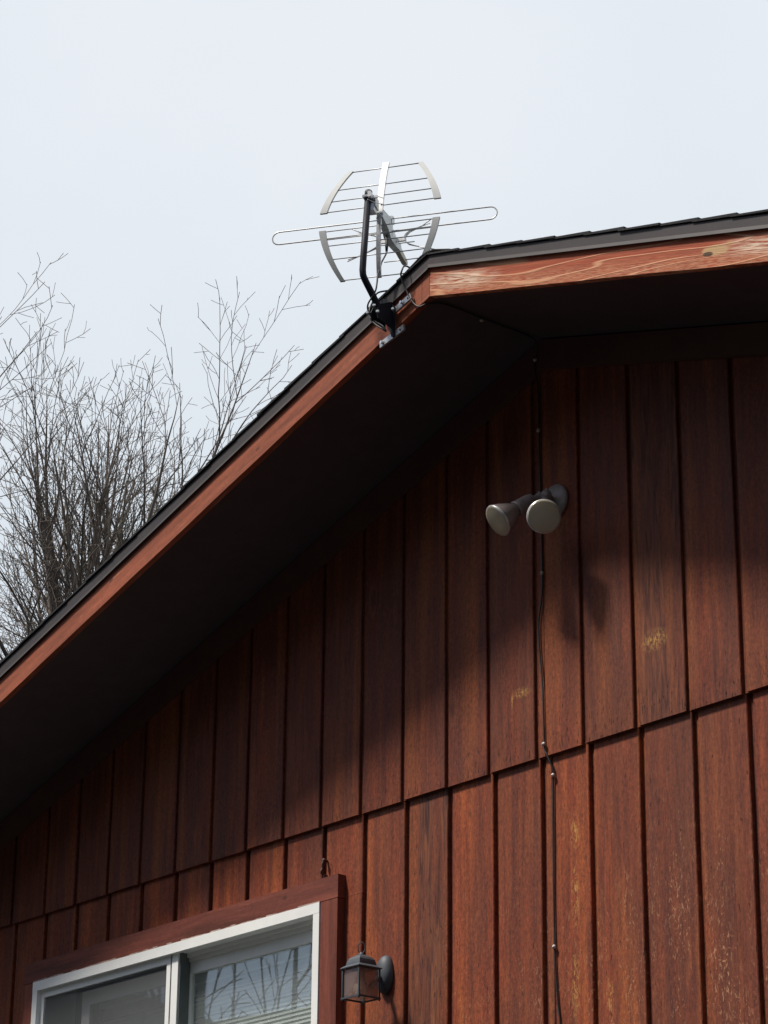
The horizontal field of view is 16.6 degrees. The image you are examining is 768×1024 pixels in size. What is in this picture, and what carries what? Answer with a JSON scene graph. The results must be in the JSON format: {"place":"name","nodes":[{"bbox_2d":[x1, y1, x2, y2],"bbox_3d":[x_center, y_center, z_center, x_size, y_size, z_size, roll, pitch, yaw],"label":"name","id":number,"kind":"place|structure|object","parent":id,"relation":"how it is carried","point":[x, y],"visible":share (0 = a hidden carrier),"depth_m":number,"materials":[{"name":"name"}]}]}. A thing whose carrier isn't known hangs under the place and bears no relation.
{"place":"outdoors","nodes":[
{"label":"outdoors","id":0,"kind":"place"},
{"bbox_2d":[0,0,767,659],"label":"sky","id":1,"kind":"structure","parent":0,"point":[163,147],"materials":[{"name":"white"}]},
{"bbox_3d":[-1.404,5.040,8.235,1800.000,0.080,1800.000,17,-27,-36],"label":"ground","id":2,"kind":"structure","parent":0,"visible":0},
{"bbox_2d":[0,253,76,498],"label":"bare tree","id":3,"kind":"object","parent":2,"relation":"on","point":[29,377],"visible":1,"depth_m":26.43,"materials":[{"name":"brown plant"}]},
{"bbox_2d":[0,364,215,660],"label":"bare tree","id":4,"kind":"object","parent":2,"relation":"on","point":[2,638],"visible":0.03,"depth_m":35.02,"materials":[{"name":"brown plant"}]},
{"bbox_2d":[0,274,316,658],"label":"bare tree","id":5,"kind":"object","parent":2,"relation":"on","point":[71,580],"visible":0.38,"depth_m":28.05,"materials":[{"name":"brown plant"}]},
{"bbox_2d":[0,209,767,1023],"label":"house","id":6,"kind":"structure","parent":2,"relation":"on","point":[268,657],"depth_m":7.97,"materials":[{"name":"brown wood"}]},
{"bbox_2d":[77,977,130,1023],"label":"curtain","id":7,"kind":"object","parent":6,"relation":"hanging from","point":[96,1004],"depth_m":9.41,"materials":[{"name":"grey fabric"}]},
{"bbox_2d":[31,902,320,1023],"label":"window","id":8,"kind":"structure","parent":6,"relation":"in","point":[54,1000],"depth_m":8.76,"materials":[{"name":"white plastic"}]},
{"bbox_2d":[99,945,311,1023],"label":"window blind","id":9,"kind":"object","parent":6,"relation":"attached to","point":[254,971],"depth_m":8.57,"materials":[{"name":"white plastic"}]},
{"bbox_2d":[320,858,327,877],"bbox_3d":[-0.189,1.119,8.255,0.028,0.063,0.015,17,-27,-36],"label":"wall hook","id":10,"kind":"object","parent":6,"relation":"attached to","point":[324,860],"depth_m":8.25,"materials":[{"name":"metal"}]},
{"bbox_2d":[340,942,393,1004],"bbox_3d":[-0.044,1.379,7.842,0.165,0.179,0.107,17,-27,-36],"label":"wall lantern","id":11,"kind":"object","parent":6,"relation":"attached to","point":[361,964],"depth_m":7.81,"materials":[{"name":"black metal"}]},
{"bbox_2d":[272,161,497,348],"bbox_3d":[-0.003,-0.770,8.037,0.411,0.637,0.599,17,-27,-36],"label":"tv antenna","id":12,"kind":"object","parent":6,"relation":"attached to","point":[383,312],"visible":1,"depth_m":7.96,"materials":[{"name":"silver metal"}]},
{"bbox_2d":[367,235,560,1023],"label":"coaxial cable","id":13,"kind":"object","parent":6,"relation":"attached to","point":[374,322],"visible":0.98,"depth_m":7.79,"materials":[{"name":"black plastic"}]},
{"bbox_2d":[486,484,568,535],"bbox_3d":[0.441,-0.012,7.704,0.228,0.222,0.241,17,-27,-36],"label":"flood light","id":14,"kind":"object","parent":6,"relation":"attached to","point":[545,509],"visible":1,"depth_m":7.67,"materials":[{"name":"grey metal"}]}
]}

